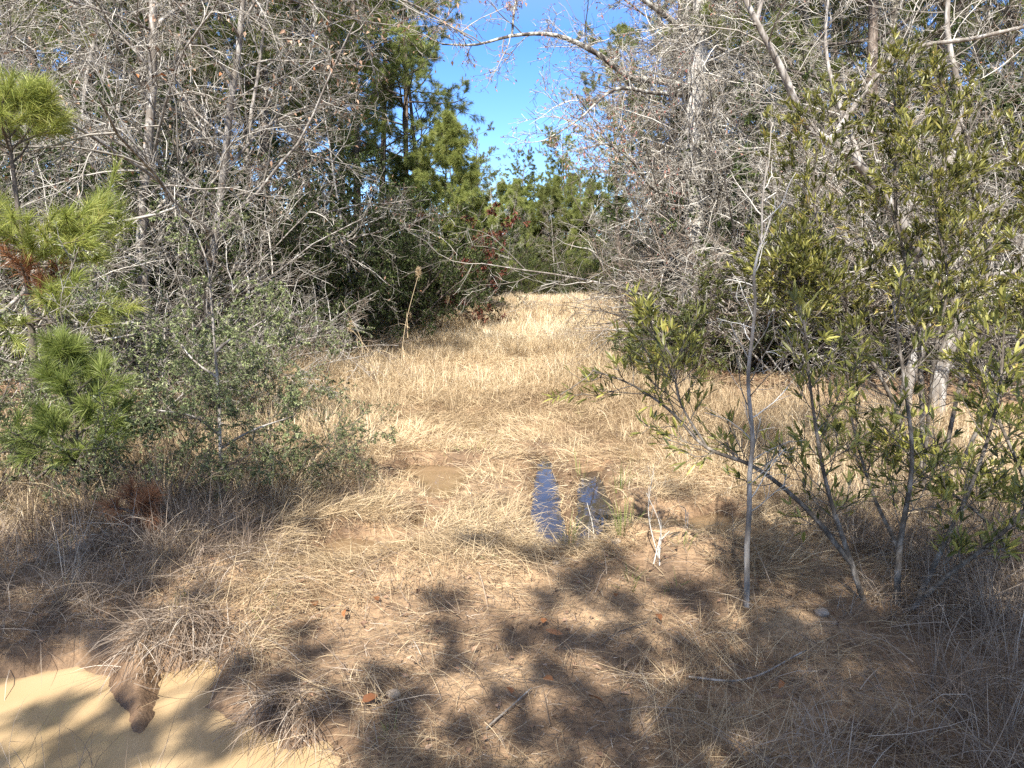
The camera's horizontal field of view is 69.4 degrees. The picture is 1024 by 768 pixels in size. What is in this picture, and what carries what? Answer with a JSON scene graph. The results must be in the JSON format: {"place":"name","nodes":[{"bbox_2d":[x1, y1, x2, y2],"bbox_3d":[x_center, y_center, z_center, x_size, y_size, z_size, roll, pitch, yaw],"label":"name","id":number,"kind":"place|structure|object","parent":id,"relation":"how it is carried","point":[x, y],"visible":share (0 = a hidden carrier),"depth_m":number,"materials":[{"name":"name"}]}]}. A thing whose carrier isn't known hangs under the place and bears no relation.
{"place":"outdoors","nodes":[
{"label":"outdoors","id":0,"kind":"place"},
{"bbox_2d":[0,288,1023,767],"bbox_3d":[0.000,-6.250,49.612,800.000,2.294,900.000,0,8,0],"label":"ground","id":1,"kind":"structure","parent":0,"point":[130,696],"depth_m":3.32,"materials":[{"name":"soil"}]},
{"bbox_2d":[0,315,147,505],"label":"pine seedling","id":2,"kind":"object","parent":1,"relation":"on","point":[65,347],"visible":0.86,"depth_m":4.99,"materials":[{"name":"green plant"}]},
{"bbox_2d":[0,57,152,423],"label":"young pine","id":3,"kind":"object","parent":1,"relation":"on","point":[72,230],"visible":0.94,"depth_m":6.67,"materials":[{"name":"green plant"}]},
{"bbox_2d":[0,144,167,373],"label":"evergreen shrub","id":4,"kind":"object","parent":1,"relation":"on","point":[86,190],"visible":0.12,"depth_m":10.54,"materials":[{"name":"green plant"}]},
{"bbox_2d":[0,0,171,356],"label":"bare tree","id":5,"kind":"object","parent":1,"relation":"on","point":[27,18],"visible":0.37,"depth_m":12.43,"materials":[{"name":"grey plant"}]},
{"bbox_2d":[0,138,175,387],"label":"bare shrub","id":6,"kind":"object","parent":1,"relation":"on","point":[129,259],"visible":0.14,"depth_m":9.17,"materials":[{"name":"grey plant"}]},
{"bbox_2d":[0,322,177,484],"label":"leaved shrub","id":7,"kind":"object","parent":1,"relation":"on","point":[55,403],"visible":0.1,"depth_m":6.66,"materials":[{"name":"green plant"}]},
{"bbox_2d":[0,326,197,515],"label":"leaved shrub","id":8,"kind":"object","parent":1,"relation":"on","point":[6,404],"visible":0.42,"depth_m":5.43,"materials":[{"name":"green plant"}]},
{"bbox_2d":[0,70,241,357],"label":"bare tree","id":9,"kind":"object","parent":1,"relation":"on","point":[130,176],"visible":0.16,"depth_m":11.05,"materials":[{"name":"green plant"}]},
{"bbox_2d":[89,471,170,534],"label":"dead pine seedling","id":10,"kind":"object","parent":1,"relation":"on","point":[139,501],"visible":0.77,"depth_m":4.37,"materials":[{"name":"brown plant"}]},
{"bbox_2d":[0,165,259,379],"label":"bare shrub","id":11,"kind":"object","parent":1,"relation":"on","point":[177,178],"visible":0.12,"depth_m":10.30,"materials":[{"name":"grey plant"}]},
{"bbox_2d":[0,137,263,396],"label":"bare shrub","id":12,"kind":"object","parent":1,"relation":"on","point":[23,288],"visible":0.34,"depth_m":9.31,"materials":[{"name":"grey plant"}]},
{"bbox_2d":[1,0,265,334],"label":"bare tree","id":13,"kind":"object","parent":1,"relation":"on","point":[123,26],"visible":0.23,"depth_m":15.71,"materials":[{"name":"green plant"}]},
{"bbox_2d":[5,56,296,367],"bbox_3d":[-6.064,-2.704,13.004,4.854,5.414,8.183,0,8,-2],"label":"bare shrub","id":14,"kind":"object","parent":1,"relation":"on","point":[180,152],"visible":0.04,"depth_m":12.62,"materials":[{"name":"grey plant"}]},
{"bbox_2d":[0,221,313,447],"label":"leaved shrub","id":15,"kind":"object","parent":1,"relation":"on","point":[88,301],"visible":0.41,"depth_m":7.06,"materials":[{"name":"green plant"}]},
{"bbox_2d":[42,367,275,516],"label":"leaved shrub","id":16,"kind":"object","parent":1,"relation":"on","point":[205,467],"visible":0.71,"depth_m":4.88,"materials":[{"name":"green plant"}]},
{"bbox_2d":[1,0,329,228],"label":"bare tree","id":17,"kind":"object","parent":1,"relation":"on","point":[255,55],"visible":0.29,"depth_m":16.20,"materials":[{"name":"green plant"}]},
{"bbox_2d":[0,0,330,243],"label":"bare tree","id":18,"kind":"object","parent":1,"relation":"on","point":[88,69],"visible":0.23,"depth_m":13.95,"materials":[{"name":"grey plant"}]},
{"bbox_2d":[0,114,338,395],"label":"bare shrub","id":19,"kind":"object","parent":1,"relation":"on","point":[205,292],"visible":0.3,"depth_m":10.36,"materials":[{"name":"grey plant"}]},
{"bbox_2d":[0,656,340,767],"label":"sand patch","id":20,"kind":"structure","parent":1,"relation":"on","point":[109,715],"depth_m":2.79,"materials":[{"name":"sand"}]},
{"bbox_2d":[30,139,321,372],"bbox_3d":[-6.130,-1.994,12.390,5.228,3.890,3.669,3,9,23],"label":"evergreen shrub","id":21,"kind":"object","parent":1,"relation":"on","point":[236,248],"visible":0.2,"depth_m":11.73,"materials":[{"name":"green plant"}]},
{"bbox_2d":[83,109,277,363],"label":"evergreen shrub","id":22,"kind":"object","parent":1,"relation":"on","point":[219,251],"visible":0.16,"depth_m":11.80,"materials":[{"name":"green plant"}]},
{"bbox_2d":[0,160,404,391],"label":"bare shrub","id":23,"kind":"object","parent":1,"relation":"on","point":[248,291],"visible":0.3,"depth_m":10.96,"materials":[{"name":"grey plant"}]},
{"bbox_2d":[0,0,413,407],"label":"bare tree","id":24,"kind":"object","parent":1,"relation":"on","point":[153,28],"visible":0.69,"depth_m":10.06,"materials":[{"name":"grey plant"}]},
{"bbox_2d":[55,271,374,434],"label":"leaved shrub","id":25,"kind":"object","parent":1,"relation":"on","point":[332,351],"visible":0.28,"depth_m":7.96,"materials":[{"name":"green plant"}]},
{"bbox_2d":[121,197,318,482],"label":"leaved shrub","id":26,"kind":"object","parent":1,"relation":"on","point":[231,335],"visible":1,"depth_m":5.21,"materials":[{"name":"green plant"}]},
{"bbox_2d":[143,0,367,231],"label":"bare tree","id":27,"kind":"object","parent":1,"relation":"on","point":[266,111],"visible":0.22,"depth_m":19.73,"materials":[{"name":"green plant"}]},
{"bbox_2d":[94,160,424,385],"bbox_3d":[-4.267,-1.757,12.070,5.952,3.937,3.530,0,8,1],"label":"bare shrub","id":28,"kind":"object","parent":1,"relation":"on","point":[289,299],"visible":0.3,"depth_m":11.62,"materials":[{"name":"grey plant"}]},
{"bbox_2d":[0,0,526,374],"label":"bare tree","id":29,"kind":"object","parent":1,"relation":"on","point":[222,173],"visible":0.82,"depth_m":10.56,"materials":[{"name":"grey plant"}]},
{"bbox_2d":[175,313,356,433],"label":"leaved shrub","id":30,"kind":"object","parent":1,"relation":"on","point":[238,368],"visible":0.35,"depth_m":8.04,"materials":[{"name":"green plant"}]},
{"bbox_2d":[169,0,363,220],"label":"pine tree","id":31,"kind":"object","parent":1,"relation":"on","point":[309,91],"visible":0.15,"depth_m":23.74,"materials":[{"name":"green plant"}]},
{"bbox_2d":[147,175,398,354],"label":"evergreen shrub","id":32,"kind":"object","parent":1,"relation":"on","point":[333,276],"visible":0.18,"depth_m":14.09,"materials":[{"name":"green plant"}]},
{"bbox_2d":[157,0,397,266],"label":"bare tree","id":33,"kind":"object","parent":1,"relation":"on","point":[291,6],"visible":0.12,"depth_m":21.69,"materials":[{"name":"green plant"}]},
{"bbox_2d":[158,259,398,380],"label":"bare shrub","id":34,"kind":"object","parent":1,"relation":"on","point":[316,318],"visible":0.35,"depth_m":11.84,"materials":[{"name":"grey plant"}]},
{"bbox_2d":[152,139,405,359],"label":"evergreen shrub","id":35,"kind":"object","parent":1,"relation":"on","point":[313,197],"visible":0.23,"depth_m":13.23,"materials":[{"name":"green plant"}]},
{"bbox_2d":[203,196,370,364],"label":"evergreen shrub","id":36,"kind":"object","parent":1,"relation":"on","point":[326,309],"visible":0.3,"depth_m":13.11,"materials":[{"name":"green plant"}]},
{"bbox_2d":[116,0,466,320],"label":"bare tree","id":37,"kind":"object","parent":1,"relation":"on","point":[254,96],"visible":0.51,"depth_m":14.39,"materials":[{"name":"grey plant"}]},
{"bbox_2d":[210,0,392,206],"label":"pine tree","id":38,"kind":"object","parent":1,"relation":"on","point":[377,133],"visible":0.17,"depth_m":23.72,"materials":[{"name":"green plant"}]},
{"bbox_2d":[214,383,398,501],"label":"leaved shrub","id":39,"kind":"object","parent":1,"relation":"on","point":[342,436],"visible":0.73,"depth_m":5.68,"materials":[{"name":"green plant"}]},
{"bbox_2d":[229,0,406,291],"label":"bare tree","id":40,"kind":"object","parent":1,"relation":"on","point":[371,146],"visible":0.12,"depth_m":29.21,"materials":[{"name":"green plant"}]},
{"bbox_2d":[260,138,406,351],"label":"evergreen shrub","id":41,"kind":"object","parent":1,"relation":"on","point":[353,279],"visible":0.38,"depth_m":15.62,"materials":[{"name":"green plant"}]},
{"bbox_2d":[220,146,498,341],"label":"evergreen shrub","id":42,"kind":"object","parent":1,"relation":"on","point":[406,276],"visible":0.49,"depth_m":18.20,"materials":[{"name":"green plant"}]},
{"bbox_2d":[271,0,470,218],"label":"pine tree","id":43,"kind":"object","parent":1,"relation":"on","point":[407,73],"visible":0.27,"depth_m":28.49,"materials":[{"name":"green plant"}]},
{"bbox_2d":[271,123,485,334],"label":"evergreen shrub","id":44,"kind":"object","parent":1,"relation":"on","point":[363,158],"visible":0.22,"depth_m":20.78,"materials":[{"name":"green plant"}]},
{"bbox_2d":[305,2,468,197],"bbox_3d":[-6.209,-14.527,35.825,7.684,20.764,8.133,7,11,43],"label":"pine tree","id":45,"kind":"object","parent":1,"relation":"on","point":[435,83],"visible":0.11,"depth_m":35.29,"materials":[{"name":"green plant"}]},
{"bbox_2d":[290,0,486,220],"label":"pine tree","id":46,"kind":"object","parent":1,"relation":"on","point":[398,64],"visible":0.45,"depth_m":29.34,"materials":[{"name":"green plant"}]},
{"bbox_2d":[292,168,494,329],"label":"evergreen shrub","id":47,"kind":"object","parent":1,"relation":"on","point":[426,275],"visible":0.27,"depth_m":20.04,"materials":[{"name":"green plant"}]},
{"bbox_2d":[344,0,467,194],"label":"pine tree","id":48,"kind":"object","parent":1,"relation":"on","point":[410,106],"visible":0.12,"depth_m":35.87,"materials":[{"name":"green plant"}]},
{"bbox_2d":[379,147,456,271],"bbox_3d":[-4.125,-6.360,30.384,3.548,6.657,4.025,7,10,40],"label":"bushy pine","id":49,"kind":"object","parent":1,"relation":"on","point":[400,169],"visible":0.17,"depth_m":29.44,"materials":[{"name":"green plant"}]},
{"bbox_2d":[394,465,471,498],"bbox_3d":[-0.730,0.834,6.290,1.050,0.001,1.590,0,8,0],"label":"sand patch","id":50,"kind":"object","parent":1,"relation":"on","point":[434,472],"depth_m":6.44,"materials":[{"name":"sand"}]},
{"bbox_2d":[351,186,530,326],"bbox_3d":[-1.820,-3.948,23.170,5.879,4.571,3.631,3,8,19],"label":"rust sapling","id":51,"kind":"object","parent":1,"relation":"on","point":[491,211],"visible":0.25,"depth_m":22.99,"materials":[{"name":"brown plant"}]},
{"bbox_2d":[402,109,500,296],"bbox_3d":[-2.872,-6.361,27.838,4.722,7.734,4.681,5,9,32],"label":"bushy pine","id":52,"kind":"object","parent":1,"relation":"on","point":[449,126],"visible":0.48,"depth_m":27.56,"materials":[{"name":"green plant"}]},
{"bbox_2d":[388,192,517,320],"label":"evergreen shrub","id":53,"kind":"object","parent":1,"relation":"on","point":[459,293],"visible":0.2,"depth_m":23.61,"materials":[{"name":"green plant"}]},
{"bbox_2d":[31,384,967,739],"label":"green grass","id":54,"kind":"structure","parent":1,"relation":"on","point":[617,528],"depth_m":4.47,"materials":[{"name":"plant"}]},
{"bbox_2d":[434,203,565,312],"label":"evergreen shrub","id":55,"kind":"object","parent":1,"relation":"on","point":[495,268],"visible":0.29,"depth_m":28.83,"materials":[{"name":"green plant"}]},
{"bbox_2d":[477,178,532,292],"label":"bushy pine","id":56,"kind":"object","parent":1,"relation":"on","point":[503,195],"visible":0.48,"depth_m":52.52,"materials":[{"name":"green plant"}]},
{"bbox_2d":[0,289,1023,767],"bbox_3d":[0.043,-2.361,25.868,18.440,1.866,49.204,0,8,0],"label":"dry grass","id":57,"kind":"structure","parent":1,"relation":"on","point":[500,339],"depth_m":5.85,"materials":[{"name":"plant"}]},
{"bbox_2d":[0,415,1023,767],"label":"brown grass","id":58,"kind":"structure","parent":1,"relation":"on","point":[978,607],"depth_m":3.44,"materials":[{"name":"brown plant"}]},
{"bbox_2d":[0,0,1023,294],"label":"woods","id":59,"kind":"object","parent":1,"relation":"on","point":[476,146],"depth_m":23.38,"materials":[{"name":"green plant"}]},
{"bbox_2d":[0,335,1023,767],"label":"leaf litter","id":60,"kind":"object","parent":1,"relation":"on","point":[468,749],"visible":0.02,"depth_m":3.72,"materials":[{"name":"brown plant"}]},
{"bbox_2d":[525,183,577,292],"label":"bushy pine","id":61,"kind":"object","parent":1,"relation":"on","point":[545,192],"visible":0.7,"depth_m":52.66,"materials":[{"name":"green plant"}]},
{"bbox_2d":[536,171,586,289],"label":"bushy pine","id":62,"kind":"object","parent":1,"relation":"on","point":[555,180],"visible":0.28,"depth_m":54.24,"materials":[{"name":"green plant"}]},
{"bbox_2d":[531,456,592,545],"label":"puddle water","id":63,"kind":"structure","parent":1,"relation":"on","point":[545,486],"depth_m":5.59,"materials":[{"name":"liquid"}]},
{"bbox_2d":[563,178,612,289],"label":"bushy pine","id":64,"kind":"object","parent":1,"relation":"on","point":[578,215],"visible":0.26,"depth_m":51.15,"materials":[{"name":"green plant"}]},
{"bbox_2d":[388,0,828,358],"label":"vine wrapped tree","id":65,"kind":"object","parent":1,"relation":"on","point":[640,79],"visible":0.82,"depth_m":12.50,"materials":[{"name":"grey plant"}]},
{"bbox_2d":[558,21,664,298],"bbox_3d":[5.567,-11.886,39.833,5.856,14.950,5.533,-3,9,-23],"label":"tree","id":66,"kind":"object","parent":1,"relation":"on","point":[606,104],"visible":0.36,"depth_m":39.54,"materials":[{"name":"grey plant"}]},
{"bbox_2d":[578,471,644,542],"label":"puddle water","id":67,"kind":"structure","parent":1,"relation":"on","point":[593,497],"depth_m":5.67,"materials":[{"name":"liquid"}]},
{"bbox_2d":[376,0,852,362],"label":"bare shrub","id":68,"kind":"object","parent":1,"relation":"on","point":[689,179],"visible":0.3,"depth_m":12.30,"materials":[{"name":"grey plant"}]},
{"bbox_2d":[519,82,793,347],"bbox_3d":[3.430,-3.106,15.359,8.927,5.906,5.296,5,9,31],"label":"bare shrub","id":69,"kind":"object","parent":1,"relation":"on","point":[578,276],"visible":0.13,"depth_m":15.31,"materials":[{"name":"grey plant"}]},
{"bbox_2d":[621,250,744,387],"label":"evergreen shrub","id":70,"kind":"object","parent":1,"relation":"on","point":[693,310],"visible":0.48,"depth_m":10.99,"materials":[{"name":"green plant"}]},
{"bbox_2d":[593,0,780,260],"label":"bare tree","id":71,"kind":"object","parent":1,"relation":"on","point":[625,28],"visible":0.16,"depth_m":22.03,"materials":[{"name":"green plant"}]},
{"bbox_2d":[540,0,847,371],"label":"vine tangle","id":72,"kind":"object","parent":1,"relation":"on","point":[711,78],"visible":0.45,"depth_m":13.05,"materials":[{"name":"grey plant"}]},
{"bbox_2d":[590,110,835,346],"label":"evergreen shrub","id":73,"kind":"object","parent":1,"relation":"on","point":[729,225],"visible":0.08,"depth_m":13.19,"materials":[{"name":"green plant"}]},
{"bbox_2d":[527,93,923,375],"bbox_3d":[4.273,-2.181,12.287,7.068,4.675,4.192,-4,9,-28],"label":"bare shrub","id":74,"kind":"object","parent":1,"relation":"on","point":[748,340],"visible":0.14,"depth_m":12.12,"materials":[{"name":"grey plant"}]},
{"bbox_2d":[552,2,907,354],"bbox_3d":[4.675,-4.070,15.651,11.903,7.874,7.061,-7,10,-40],"label":"bare shrub","id":75,"kind":"object","parent":1,"relation":"on","point":[646,281],"visible":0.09,"depth_m":13.62,"materials":[{"name":"grey plant"}]},
{"bbox_2d":[586,0,879,243],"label":"bare tree","id":76,"kind":"object","parent":1,"relation":"on","point":[746,75],"visible":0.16,"depth_m":13.91,"materials":[{"name":"grey plant"}]},
{"bbox_2d":[699,105,801,607],"bbox_3d":[1.121,-0.033,3.428,0.464,2.397,0.484,0,8,0],"label":"thin sapling","id":77,"kind":"object","parent":1,"relation":"on","point":[753,435],"visible":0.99,"depth_m":3.41,"materials":[{"name":"grey plant"}]},
{"bbox_2d":[709,309,814,374],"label":"evergreen shrub","id":78,"kind":"object","parent":1,"relation":"on","point":[767,336],"visible":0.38,"depth_m":12.47,"materials":[{"name":"green plant"}]},
{"bbox_2d":[504,0,1020,354],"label":"bare shrub","id":79,"kind":"object","parent":1,"relation":"on","point":[673,135],"visible":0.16,"depth_m":12.85,"materials":[{"name":"grey plant"}]},
{"bbox_2d":[568,0,977,342],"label":"bare shrub","id":80,"kind":"object","parent":1,"relation":"on","point":[698,265],"visible":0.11,"depth_m":12.46,"materials":[{"name":"grey plant"}]},
{"bbox_2d":[542,252,1023,611],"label":"bay shrub","id":81,"kind":"object","parent":1,"relation":"on","point":[837,427],"visible":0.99,"depth_m":3.58,"materials":[{"name":"green plant"}]},
{"bbox_2d":[565,123,1004,392],"bbox_3d":[4.340,-1.816,11.277,4.529,4.390,5.882,-6,10,-39],"label":"bare shrub","id":82,"kind":"object","parent":1,"relation":"on","point":[787,368],"visible":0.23,"depth_m":11.77,"materials":[{"name":"grey plant"}]},
{"bbox_2d":[594,69,1002,364],"bbox_3d":[4.870,-2.815,13.693,7.095,5.279,4.979,5,9,31],"label":"evergreen shrub","id":83,"kind":"object","parent":1,"relation":"on","point":[748,122],"visible":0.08,"depth_m":12.86,"materials":[{"name":"green plant"}]},
{"bbox_2d":[705,0,933,152],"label":"tree","id":84,"kind":"object","parent":1,"relation":"on","point":[846,23],"visible":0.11,"depth_m":16.47,"materials":[{"name":"grey plant"}]},
{"bbox_2d":[621,152,1022,371],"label":"bare shrub","id":85,"kind":"object","parent":1,"relation":"on","point":[667,223],"visible":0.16,"depth_m":12.31,"materials":[{"name":"grey plant"}]},
{"bbox_2d":[629,129,1023,375],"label":"bare shrub","id":86,"kind":"object","parent":1,"relation":"on","point":[770,311],"visible":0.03,"depth_m":11.57,"materials":[{"name":"grey plant"}]},
{"bbox_2d":[743,184,912,373],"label":"evergreen shrub","id":87,"kind":"object","parent":1,"relation":"on","point":[816,333],"visible":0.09,"depth_m":11.35,"materials":[{"name":"green plant"}]},
{"bbox_2d":[639,0,1023,416],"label":"leaning tree","id":88,"kind":"object","parent":1,"relation":"on","point":[859,165],"visible":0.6,"depth_m":7.99,"materials":[{"name":"grey plant"}]},
{"bbox_2d":[688,0,979,327],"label":"bare tree","id":89,"kind":"object","parent":1,"relation":"on","point":[874,37],"visible":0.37,"depth_m":13.21,"materials":[{"name":"green plant"}]},
{"bbox_2d":[662,152,1022,395],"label":"bare shrub","id":90,"kind":"object","parent":1,"relation":"on","point":[924,353],"visible":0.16,"depth_m":10.93,"materials":[{"name":"grey plant"}]},
{"bbox_2d":[673,0,1022,216],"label":"bare tree","id":91,"kind":"object","parent":1,"relation":"on","point":[804,12],"visible":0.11,"depth_m":15.09,"materials":[{"name":"grey plant"}]},
{"bbox_2d":[752,0,973,164],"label":"bare tree","id":92,"kind":"object","parent":1,"relation":"on","point":[887,56],"visible":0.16,"depth_m":14.13,"materials":[{"name":"grey plant"}]},
{"bbox_2d":[716,15,1023,496],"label":"bay shrub","id":93,"kind":"object","parent":1,"relation":"on","point":[810,267],"visible":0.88,"depth_m":5.00,"materials":[{"name":"green plant"}]},
{"bbox_2d":[720,67,1023,383],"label":"bare shrub","id":94,"kind":"object","parent":1,"relation":"on","point":[993,374],"visible":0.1,"depth_m":9.69,"materials":[{"name":"grey plant"}]},
{"bbox_2d":[724,57,1023,363],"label":"bare shrub","id":95,"kind":"object","parent":1,"relation":"on","point":[886,215],"visible":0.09,"depth_m":10.97,"materials":[{"name":"grey plant"}]},
{"bbox_2d":[748,51,1023,378],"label":"bare shrub","id":96,"kind":"object","parent":1,"relation":"on","point":[909,204],"visible":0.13,"depth_m":10.06,"materials":[{"name":"grey plant"}]},
{"bbox_2d":[763,53,1023,371],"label":"evergreen shrub","id":97,"kind":"object","parent":1,"relation":"on","point":[987,79],"visible":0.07,"depth_m":10.59,"materials":[{"name":"green plant"}]},
{"bbox_2d":[773,0,1023,216],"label":"bare tree","id":98,"kind":"object","parent":1,"relation":"on","point":[991,42],"visible":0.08,"depth_m":14.23,"materials":[{"name":"grey plant"}]},
{"bbox_2d":[839,0,1023,351],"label":"bare tree","id":99,"kind":"object","parent":1,"relation":"on","point":[972,51],"visible":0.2,"depth_m":12.57,"materials":[{"name":"grey plant"}]},
{"bbox_2d":[860,220,1023,573],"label":"bay shrub","id":100,"kind":"object","parent":1,"relation":"on","point":[1013,456],"visible":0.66,"depth_m":4.03,"materials":[{"name":"green plant"}]},
{"bbox_2d":[897,0,1023,142],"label":"bare tree","id":101,"kind":"object","parent":1,"relation":"on","point":[1009,23],"visible":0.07,"depth_m":15.79,"materials":[{"name":"grey plant"}]},
{"bbox_2d":[900,47,1023,388],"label":"bare shrub","id":102,"kind":"object","parent":1,"relation":"on","point":[1002,139],"visible":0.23,"depth_m":8.84,"materials":[{"name":"grey plant"}]},
{"bbox_2d":[908,11,1023,361],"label":"evergreen shrub","id":103,"kind":"object","parent":1,"relation":"on","point":[954,30],"visible":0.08,"depth_m":11.75,"materials":[{"name":"green plant"}]},
{"bbox_2d":[0,0,1023,238],"label":"sky","id":104,"kind":"structure","parent":0,"point":[507,103],"materials":[{"name":"blue"}]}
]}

